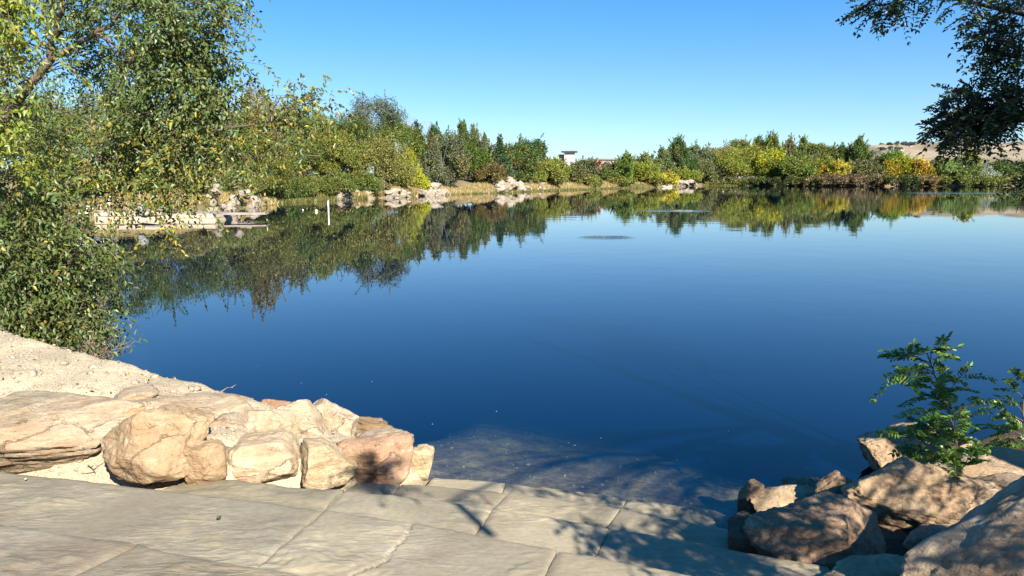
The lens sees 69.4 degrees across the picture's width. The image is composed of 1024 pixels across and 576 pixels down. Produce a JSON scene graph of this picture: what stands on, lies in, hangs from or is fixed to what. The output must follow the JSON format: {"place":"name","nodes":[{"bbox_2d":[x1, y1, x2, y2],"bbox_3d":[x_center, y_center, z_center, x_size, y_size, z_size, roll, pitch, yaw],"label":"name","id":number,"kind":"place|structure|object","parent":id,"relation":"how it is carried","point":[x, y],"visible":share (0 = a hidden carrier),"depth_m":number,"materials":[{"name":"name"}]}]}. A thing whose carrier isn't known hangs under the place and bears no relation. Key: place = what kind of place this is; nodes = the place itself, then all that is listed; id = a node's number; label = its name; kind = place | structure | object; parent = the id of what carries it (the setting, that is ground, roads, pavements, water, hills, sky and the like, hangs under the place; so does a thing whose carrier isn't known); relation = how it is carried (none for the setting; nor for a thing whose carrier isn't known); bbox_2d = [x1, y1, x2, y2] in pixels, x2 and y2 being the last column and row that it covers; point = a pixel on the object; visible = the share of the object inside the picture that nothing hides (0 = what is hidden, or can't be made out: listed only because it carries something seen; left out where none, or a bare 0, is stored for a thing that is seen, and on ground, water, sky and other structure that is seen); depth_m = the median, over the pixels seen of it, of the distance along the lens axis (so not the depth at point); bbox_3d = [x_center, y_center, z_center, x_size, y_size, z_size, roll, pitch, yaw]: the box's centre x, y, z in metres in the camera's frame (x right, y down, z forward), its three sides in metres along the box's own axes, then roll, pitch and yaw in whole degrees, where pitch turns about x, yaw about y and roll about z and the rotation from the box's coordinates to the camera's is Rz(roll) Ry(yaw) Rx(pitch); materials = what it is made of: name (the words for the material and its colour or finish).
{"place":"outdoors","nodes":[
{"label":"outdoors","id":0,"kind":"place"},
{"bbox_2d":[0,169,1023,555],"bbox_3d":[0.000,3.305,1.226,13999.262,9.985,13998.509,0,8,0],"label":"ground","id":1,"kind":"structure","parent":0,"point":[764,377],"depth_m":31.43,"materials":[{"name":"sand"}]},
{"bbox_2d":[0,390,79,418],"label":"boulder","id":2,"kind":"object","parent":1,"relation":"on","point":[37,398],"visible":0.27,"depth_m":5.33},
{"bbox_2d":[0,0,101,202],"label":"broadleaf tree","id":3,"kind":"object","parent":1,"relation":"on","point":[10,16],"visible":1,"depth_m":7.59,"materials":[{"name":"green plant"}]},
{"bbox_2d":[0,85,103,173],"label":"deciduous tree","id":4,"kind":"object","parent":1,"relation":"on","point":[31,142],"visible":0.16,"depth_m":50.81,"materials":[{"name":"green plant"}]},
{"bbox_2d":[9,152,107,194],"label":"shrub","id":5,"kind":"object","parent":1,"relation":"on","point":[45,177],"visible":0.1,"depth_m":44.28,"materials":[{"name":"green plant"}]},
{"bbox_2d":[0,395,144,473],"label":"boulder","id":6,"kind":"object","parent":1,"relation":"on","point":[48,436],"visible":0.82,"depth_m":5.07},
{"bbox_2d":[0,181,146,359],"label":"bank bush","id":7,"kind":"object","parent":1,"relation":"on","point":[60,295],"visible":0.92,"depth_m":8.58,"materials":[{"name":"green plant"}]},
{"bbox_2d":[19,87,170,166],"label":"deciduous tree","id":8,"kind":"object","parent":1,"relation":"on","point":[75,130],"visible":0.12,"depth_m":52.02,"materials":[{"name":"green plant"}]},
{"bbox_2d":[67,321,139,359],"bbox_3d":[-4.917,0.664,8.782,1.038,0.567,0.580,6,10,33],"label":"dry bush","id":9,"kind":"object","parent":1,"relation":"on","point":[96,354],"visible":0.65,"depth_m":8.76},
{"bbox_2d":[0,331,234,488],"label":"gravel stones","id":10,"kind":"object","parent":1,"relation":"on","point":[33,373],"visible":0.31,"depth_m":5.95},
{"bbox_2d":[114,384,159,399],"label":"boulder","id":11,"kind":"object","parent":1,"relation":"on","point":[151,391],"visible":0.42,"depth_m":5.61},
{"bbox_2d":[100,404,214,483],"bbox_3d":[-2.442,1.039,4.956,0.766,0.499,0.542,1,9,9],"label":"boulder","id":12,"kind":"object","parent":1,"relation":"on","point":[146,446],"visible":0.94,"depth_m":4.80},
{"bbox_2d":[0,326,348,489],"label":"gravel","id":13,"kind":"structure","parent":1,"relation":"on","point":[127,373],"depth_m":5.95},
{"bbox_2d":[0,0,365,288],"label":"broadleaf tree","id":14,"kind":"object","parent":1,"relation":"on","point":[173,45],"visible":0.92,"depth_m":9.16,"materials":[{"name":"green plant"}]},
{"bbox_2d":[130,392,254,418],"bbox_3d":[-2.534,0.925,5.744,1.073,0.253,0.645,-3,9,-17],"label":"boulder","id":15,"kind":"object","parent":1,"relation":"on","point":[217,404],"visible":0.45,"depth_m":5.67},
{"bbox_2d":[183,439,226,484],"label":"boulder","id":16,"kind":"object","parent":1,"relation":"on","point":[206,460],"visible":0.93,"depth_m":4.86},
{"bbox_2d":[151,99,280,167],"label":"deciduous tree","id":17,"kind":"object","parent":1,"relation":"on","point":[262,147],"visible":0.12,"depth_m":68.64,"materials":[{"name":"green plant"}]},
{"bbox_2d":[209,412,245,428],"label":"boulder","id":18,"kind":"object","parent":1,"relation":"on","point":[236,420],"visible":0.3,"depth_m":5.50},
{"bbox_2d":[203,153,269,194],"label":"shrub","id":19,"kind":"object","parent":1,"relation":"on","point":[246,186],"visible":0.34,"depth_m":63.24,"materials":[{"name":"green plant"}]},
{"bbox_2d":[204,123,298,192],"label":"deciduous tree","id":20,"kind":"object","parent":1,"relation":"on","point":[279,177],"visible":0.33,"depth_m":70.22,"materials":[{"name":"green plant"}]},
{"bbox_2d":[227,429,299,482],"bbox_3d":[-1.777,1.224,5.305,0.502,0.326,0.491,-1,9,-9],"label":"boulder","id":21,"kind":"object","parent":1,"relation":"on","point":[265,456],"visible":0.91,"depth_m":5.13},
{"bbox_2d":[233,74,293,191],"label":"deciduous tree","id":22,"kind":"object","parent":1,"relation":"on","point":[255,97],"visible":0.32,"depth_m":78.69,"materials":[{"name":"green plant"}]},
{"bbox_2d":[240,409,299,434],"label":"boulder","id":23,"kind":"object","parent":1,"relation":"on","point":[262,420],"visible":0.51,"depth_m":5.59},
{"bbox_2d":[243,172,314,199],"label":"shrub","id":24,"kind":"object","parent":1,"relation":"on","point":[296,187],"visible":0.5,"depth_m":78.33,"materials":[{"name":"green plant"}]},
{"bbox_2d":[275,399,331,435],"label":"boulder","id":25,"kind":"object","parent":1,"relation":"on","point":[307,413],"visible":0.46,"depth_m":5.81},
{"bbox_2d":[269,123,344,176],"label":"deciduous tree","id":26,"kind":"object","parent":1,"relation":"on","point":[300,146],"visible":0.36,"depth_m":91.72,"materials":[{"name":"green plant"}]},
{"bbox_2d":[293,109,340,175],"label":"poplar tree","id":27,"kind":"object","parent":1,"relation":"on","point":[324,129],"visible":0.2,"depth_m":97.55,"materials":[{"name":"green plant"}]},
{"bbox_2d":[299,174,357,194],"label":"shrub","id":28,"kind":"object","parent":1,"relation":"on","point":[327,185],"visible":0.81,"depth_m":82.48,"materials":[{"name":"green plant"}]},
{"bbox_2d":[300,437,357,489],"bbox_3d":[-1.347,1.253,5.397,0.423,0.336,0.361,-4,9,-27],"label":"boulder","id":29,"kind":"object","parent":1,"relation":"on","point":[326,464],"visible":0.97,"depth_m":5.25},
{"bbox_2d":[302,126,369,175],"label":"deciduous tree","id":30,"kind":"object","parent":1,"relation":"on","point":[352,154],"visible":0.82,"depth_m":93.04,"materials":[{"name":"green plant"}]},
{"bbox_2d":[313,398,358,437],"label":"boulder","id":31,"kind":"object","parent":1,"relation":"on","point":[339,419],"visible":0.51,"depth_m":6.02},
{"bbox_2d":[330,113,386,171],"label":"deciduous tree","id":32,"kind":"object","parent":1,"relation":"on","point":[365,133],"visible":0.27,"depth_m":106.18,"materials":[{"name":"green plant"}]},
{"bbox_2d":[334,169,384,192],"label":"shrub","id":33,"kind":"object","parent":1,"relation":"on","point":[363,179],"visible":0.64,"depth_m":89.83,"materials":[{"name":"green plant"}]},
{"bbox_2d":[68,180,652,213],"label":"dry grass","id":34,"kind":"structure","parent":1,"relation":"on","point":[223,197],"depth_m":92.97,"materials":[{"name":"beige plant"}]},
{"bbox_2d":[334,87,412,172],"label":"deciduous tree","id":35,"kind":"object","parent":1,"relation":"on","point":[358,112],"visible":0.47,"depth_m":117.55,"materials":[{"name":"green plant"}]},
{"bbox_2d":[336,432,412,483],"bbox_3d":[-1.052,1.295,5.685,0.596,0.375,0.506,0,8,0],"label":"boulder","id":36,"kind":"object","parent":1,"relation":"on","point":[384,458],"visible":0.79,"depth_m":5.51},
{"bbox_2d":[357,416,393,432],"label":"boulder","id":37,"kind":"object","parent":1,"relation":"on","point":[368,423],"visible":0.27,"depth_m":6.48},
{"bbox_2d":[342,130,424,187],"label":"willow tree","id":38,"kind":"object","parent":1,"relation":"on","point":[387,155],"visible":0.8,"depth_m":97.90,"materials":[{"name":"green plant"}]},
{"bbox_2d":[372,110,432,172],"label":"deciduous tree","id":39,"kind":"object","parent":1,"relation":"on","point":[419,146],"visible":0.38,"depth_m":115.04,"materials":[{"name":"green plant"}]},
{"bbox_2d":[411,444,434,479],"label":"boulder","id":40,"kind":"object","parent":1,"relation":"on","point":[422,460],"visible":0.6,"depth_m":5.80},
{"bbox_2d":[60,181,792,215],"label":"bank weeds","id":41,"kind":"object","parent":1,"relation":"on","point":[317,197],"visible":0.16,"depth_m":91.70,"materials":[{"name":"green plant"}]},
{"bbox_2d":[417,124,473,187],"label":"willow tree","id":42,"kind":"object","parent":1,"relation":"on","point":[440,171],"visible":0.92,"depth_m":116.32,"materials":[{"name":"green plant"}]},
{"bbox_2d":[447,118,477,178],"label":"poplar tree","id":43,"kind":"object","parent":1,"relation":"on","point":[462,125],"visible":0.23,"depth_m":144.92,"materials":[{"name":"green plant"}]},
{"bbox_2d":[445,137,494,180],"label":"deciduous tree","id":44,"kind":"object","parent":1,"relation":"on","point":[482,156],"visible":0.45,"depth_m":130.13,"materials":[{"name":"green plant"}]},
{"bbox_2d":[471,159,508,184],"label":"shrub","id":45,"kind":"object","parent":1,"relation":"on","point":[492,172],"visible":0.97,"depth_m":129.95,"materials":[{"name":"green plant"}]},
{"bbox_2d":[483,133,516,181],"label":"conifer","id":46,"kind":"object","parent":1,"relation":"on","point":[500,155],"visible":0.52,"depth_m":144.56,"materials":[{"name":"green plant"}]},
{"bbox_2d":[392,487,626,569],"bbox_3d":[-1.100,1.695,3.726,5.400,1.040,4.140,0,8,0],"label":"path bedding","id":47,"kind":"object","parent":1,"relation":"on","point":[555,555],"visible":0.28,"depth_m":4.27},
{"bbox_2d":[0,524,136,575],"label":"flagstone","id":48,"kind":"object","parent":47,"relation":"on","point":[29,552],"visible":0.93,"depth_m":3.37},
{"bbox_2d":[0,472,322,567],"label":"flagstone","id":49,"kind":"object","parent":47,"relation":"on","point":[247,533],"visible":0.73,"depth_m":4.07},
{"bbox_2d":[76,544,299,575],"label":"flagstone","id":50,"kind":"object","parent":47,"relation":"on","point":[140,560],"visible":1,"depth_m":3.24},
{"bbox_2d":[161,479,343,511],"bbox_3d":[-1.840,1.416,4.613,1.378,0.179,0.736,2,9,12],"label":"flagstone","id":51,"kind":"object","parent":47,"relation":"on","point":[319,500],"visible":0.23,"depth_m":4.75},
{"bbox_2d":[344,483,399,494],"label":"flagstone","id":52,"kind":"object","parent":47,"relation":"on","point":[379,489],"visible":0.23,"depth_m":5.23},
{"bbox_2d":[258,510,556,575],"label":"flagstone","id":53,"kind":"object","parent":47,"relation":"on","point":[329,543],"visible":0.98,"depth_m":3.68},
{"bbox_2d":[325,491,491,534],"bbox_3d":[-0.704,1.460,4.330,1.025,0.176,0.828,2,9,16],"label":"flagstone","id":54,"kind":"object","parent":47,"relation":"on","point":[469,519],"visible":0.42,"depth_m":4.52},
{"bbox_2d":[393,485,507,509],"bbox_3d":[-0.525,1.531,4.948,0.778,0.175,0.777,3,9,21],"label":"flagstone","id":55,"kind":"object","parent":47,"relation":"on","point":[489,499],"visible":0.29,"depth_m":5.11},
{"bbox_2d":[427,478,504,492],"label":"flagstone","id":56,"kind":"object","parent":47,"relation":"on","point":[475,485],"visible":0.27,"depth_m":5.68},
{"bbox_2d":[476,510,608,556],"bbox_3d":[0.091,1.503,4.055,0.731,0.171,0.870,3,9,20],"label":"flagstone","id":57,"kind":"object","parent":47,"relation":"on","point":[558,536],"visible":0.46,"depth_m":4.24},
{"bbox_2d":[492,493,619,528],"bbox_3d":[0.195,1.570,4.689,0.789,0.173,0.834,4,9,22],"label":"flagstone","id":58,"kind":"object","parent":47,"relation":"on","point":[598,516],"visible":0.28,"depth_m":4.89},
{"bbox_2d":[503,484,627,509],"bbox_3d":[0.276,1.646,5.287,0.938,0.167,0.762,3,9,22],"label":"flagstone","id":59,"kind":"object","parent":47,"relation":"on","point":[585,498],"visible":0.25,"depth_m":5.49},
{"bbox_2d":[546,552,689,575],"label":"flagstone","id":60,"kind":"object","parent":47,"relation":"on","point":[566,564],"visible":1,"depth_m":3.54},
{"bbox_2d":[607,508,727,548],"bbox_3d":[1.103,1.615,4.391,1.301,0.171,0.816,2,9,16],"label":"flagstone","id":61,"kind":"object","parent":47,"relation":"on","point":[626,520],"visible":0.35,"depth_m":4.62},
{"bbox_2d":[623,499,717,527],"bbox_3d":[1.079,1.688,5.001,0.872,0.169,0.763,3,9,17],"label":"flagstone","id":62,"kind":"object","parent":47,"relation":"on","point":[688,515],"visible":0.29,"depth_m":5.22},
{"bbox_2d":[596,530,829,575],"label":"flagstone","id":63,"kind":"object","parent":47,"relation":"on","point":[672,555],"visible":0.9,"depth_m":3.94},
{"bbox_2d":[727,516,759,554],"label":"boulder","id":64,"kind":"object","parent":47,"relation":"on","point":[738,540],"visible":0.27,"depth_m":4.30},
{"bbox_2d":[491,133,542,181],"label":"deciduous tree","id":65,"kind":"object","parent":1,"relation":"on","point":[526,167],"visible":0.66,"depth_m":148.77,"materials":[{"name":"green plant"}]},
{"bbox_2d":[516,158,568,185],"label":"shrub","id":66,"kind":"object","parent":1,"relation":"on","point":[551,172],"visible":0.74,"depth_m":159.12,"materials":[{"name":"green plant"}]},
{"bbox_2d":[561,162,592,183],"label":"deciduous tree","id":67,"kind":"object","parent":1,"relation":"on","point":[576,174],"visible":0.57,"depth_m":175.03,"materials":[{"name":"green plant"}]},
{"bbox_2d":[567,155,600,176],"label":"deciduous tree","id":68,"kind":"object","parent":1,"relation":"on","point":[591,164],"visible":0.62,"depth_m":189.60,"materials":[{"name":"green plant"}]},
{"bbox_2d":[416,429,766,515],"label":"bed gravel","id":69,"kind":"structure","parent":1,"relation":"on","point":[575,456],"depth_m":7.02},
{"bbox_2d":[737,479,763,510],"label":"boulder","id":70,"kind":"object","parent":69,"relation":"on","point":[752,488],"visible":0.61,"depth_m":5.29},
{"bbox_2d":[614,149,638,179],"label":"poplar tree","id":71,"kind":"object","parent":1,"relation":"on","point":[623,166],"visible":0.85,"depth_m":202.01,"materials":[{"name":"green plant"}]},
{"bbox_2d":[624,158,659,182],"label":"bush","id":72,"kind":"object","parent":1,"relation":"on","point":[645,170],"visible":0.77,"depth_m":203.20,"materials":[{"name":"green plant"}]},
{"bbox_2d":[648,145,676,172],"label":"poplar tree","id":73,"kind":"object","parent":1,"relation":"on","point":[663,156],"visible":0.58,"depth_m":229.91,"materials":[{"name":"green plant"}]},
{"bbox_2d":[665,133,700,173],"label":"poplar tree","id":74,"kind":"object","parent":1,"relation":"on","point":[680,153],"visible":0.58,"depth_m":248.49,"materials":[{"name":"green plant"}]},
{"bbox_2d":[687,139,717,173],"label":"deciduous tree","id":75,"kind":"object","parent":1,"relation":"on","point":[702,152],"visible":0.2,"depth_m":267.83,"materials":[{"name":"green plant"}]},
{"bbox_2d":[689,155,728,182],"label":"deciduous tree","id":76,"kind":"object","parent":1,"relation":"on","point":[706,165],"visible":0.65,"depth_m":260.27,"materials":[{"name":"green plant"}]},
{"bbox_2d":[708,138,788,179],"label":"deciduous tree","id":77,"kind":"object","parent":1,"relation":"on","point":[733,156],"visible":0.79,"depth_m":258.89,"materials":[{"name":"green plant"}]},
{"bbox_2d":[748,145,786,177],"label":"deciduous tree","id":78,"kind":"object","parent":1,"relation":"on","point":[755,163],"visible":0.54,"depth_m":255.10,"materials":[{"name":"yellow plant"}]},
{"bbox_2d":[757,129,788,152],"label":"poplar tree","id":79,"kind":"object","parent":1,"relation":"on","point":[773,140],"visible":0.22,"depth_m":282.84,"materials":[{"name":"green plant"}]},
{"bbox_2d":[749,485,814,511],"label":"boulder","id":80,"kind":"object","parent":1,"relation":"on","point":[778,496],"visible":0.45,"depth_m":5.24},
{"bbox_2d":[771,152,824,177],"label":"deciduous tree","id":81,"kind":"object","parent":1,"relation":"on","point":[793,166],"visible":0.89,"depth_m":243.15,"materials":[{"name":"green plant"}]},
{"bbox_2d":[781,477,822,487],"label":"boulder","id":82,"kind":"object","parent":1,"relation":"on","point":[809,481],"visible":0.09,"depth_m":5.77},
{"bbox_2d":[743,491,885,569],"bbox_3d":[1.724,1.530,4.200,0.892,0.616,0.572,0,8,0],"label":"boulder","id":83,"kind":"object","parent":1,"relation":"on","point":[828,529],"visible":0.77,"depth_m":4.06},
{"bbox_2d":[794,139,838,161],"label":"deciduous tree","id":84,"kind":"object","parent":1,"relation":"on","point":[810,149],"visible":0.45,"depth_m":266.14,"materials":[{"name":"green plant"}]},
{"bbox_2d":[815,470,852,495],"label":"boulder","id":85,"kind":"object","parent":1,"relation":"on","point":[834,481],"visible":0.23,"depth_m":5.06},
{"bbox_2d":[818,157,853,175],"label":"deciduous tree","id":86,"kind":"object","parent":1,"relation":"on","point":[835,166],"visible":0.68,"depth_m":240.81,"materials":[{"name":"yellow plant"}]},
{"bbox_2d":[827,171,871,185],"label":"shrub","id":87,"kind":"object","parent":1,"relation":"on","point":[857,179],"visible":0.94,"depth_m":231.98,"materials":[{"name":"brown plant"}]},
{"bbox_2d":[834,133,875,163],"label":"poplar tree","id":88,"kind":"object","parent":1,"relation":"on","point":[857,148],"visible":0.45,"depth_m":258.35,"materials":[{"name":"green plant"}]},
{"bbox_2d":[838,157,887,175],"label":"willow tree","id":89,"kind":"object","parent":1,"relation":"on","point":[868,167],"visible":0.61,"depth_m":239.76,"materials":[{"name":"green plant"}]},
{"bbox_2d":[823,553,903,575],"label":"boulder","id":90,"kind":"object","parent":1,"relation":"on","point":[883,564],"visible":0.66,"depth_m":3.72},
{"bbox_2d":[878,524,910,539],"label":"boulder","id":91,"kind":"object","parent":1,"relation":"on","point":[892,532],"visible":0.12,"depth_m":4.64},
{"bbox_2d":[875,173,921,185],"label":"shrub","id":92,"kind":"object","parent":1,"relation":"on","point":[905,179],"visible":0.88,"depth_m":229.02,"materials":[{"name":"green plant"}]},
{"bbox_2d":[889,152,923,177],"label":"deciduous tree","id":93,"kind":"object","parent":1,"relation":"on","point":[907,170],"visible":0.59,"depth_m":240.97,"materials":[{"name":"green plant"}]},
{"bbox_2d":[856,418,972,470],"bbox_3d":[3.311,1.325,6.031,0.934,0.495,0.612,0,8,0],"label":"boulder","id":94,"kind":"object","parent":1,"relation":"on","point":[875,450],"visible":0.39,"depth_m":5.95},
{"bbox_2d":[899,155,931,175],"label":"deciduous tree","id":95,"kind":"object","parent":1,"relation":"on","point":[920,162],"visible":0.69,"depth_m":238.39,"materials":[{"name":"yellow plant"}]},
{"bbox_2d":[841,456,1002,530],"bbox_3d":[2.708,1.384,4.815,1.183,0.582,0.635,0,8,0],"label":"boulder","id":96,"kind":"object","parent":1,"relation":"on","point":[907,493],"visible":0.69,"depth_m":4.62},
{"bbox_2d":[902,523,948,550],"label":"boulder","id":97,"kind":"object","parent":1,"relation":"on","point":[918,534],"visible":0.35,"depth_m":4.34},
{"bbox_2d":[835,0,1023,209],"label":"locust tree","id":98,"kind":"object","parent":1,"relation":"on","point":[986,120],"visible":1,"depth_m":6.15,"materials":[{"name":"green plant"}]},
{"bbox_2d":[870,331,997,482],"bbox_3d":[2.810,0.815,4.926,0.721,1.092,0.807,5,10,32],"label":"locust sapling","id":99,"kind":"object","parent":1,"relation":"on","point":[952,457],"visible":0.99,"depth_m":4.84,"materials":[{"name":"green plant"}]},
{"bbox_2d":[938,173,972,186],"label":"shrub","id":100,"kind":"object","parent":1,"relation":"on","point":[957,179],"visible":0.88,"depth_m":229.53,"materials":[{"name":"green plant"}]},
{"bbox_2d":[931,155,986,176],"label":"deciduous tree","id":101,"kind":"object","parent":1,"relation":"on","point":[951,166],"visible":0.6,"depth_m":237.16,"materials":[{"name":"green plant"}]},
{"bbox_2d":[900,476,1023,575],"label":"boulder","id":102,"kind":"object","parent":1,"relation":"on","point":[986,538],"visible":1,"depth_m":3.28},
{"bbox_2d":[928,446,1023,477],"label":"boulder","id":103,"kind":"object","parent":1,"relation":"on","point":[1005,459],"visible":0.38,"depth_m":5.18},
{"bbox_2d":[966,366,1023,448],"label":"locust sapling","id":104,"kind":"object","parent":1,"relation":"on","point":[1007,426],"visible":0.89,"depth_m":5.48,"materials":[{"name":"green plant"}]},
{"bbox_2d":[974,472,1021,488],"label":"boulder","id":105,"kind":"object","parent":1,"relation":"on","point":[1003,480],"visible":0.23,"depth_m":4.80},
{"bbox_2d":[982,159,1023,176],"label":"deciduous tree","id":106,"kind":"object","parent":1,"relation":"on","point":[1005,167],"visible":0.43,"depth_m":248.49,"materials":[{"name":"green plant"}]},
{"bbox_2d":[0,0,1023,173],"label":"sky","id":107,"kind":"structure","parent":0,"point":[601,79],"materials":[{"name":"blue"}]},
{"bbox_2d":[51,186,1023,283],"bbox_3d":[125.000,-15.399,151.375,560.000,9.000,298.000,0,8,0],"label":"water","id":108,"kind":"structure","parent":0,"point":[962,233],"depth_m":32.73,"materials":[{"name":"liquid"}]},
{"bbox_2d":[94,209,268,220],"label":"floating dock","id":109,"kind":"object","parent":108,"relation":"on","point":[210,217],"visible":0.49,"depth_m":43.07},
{"bbox_2d":[723,141,1023,178],"bbox_3d":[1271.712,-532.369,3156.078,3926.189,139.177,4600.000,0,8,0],"label":"hills","id":110,"kind":"structure","parent":0,"point":[930,153],"depth_m":2017.11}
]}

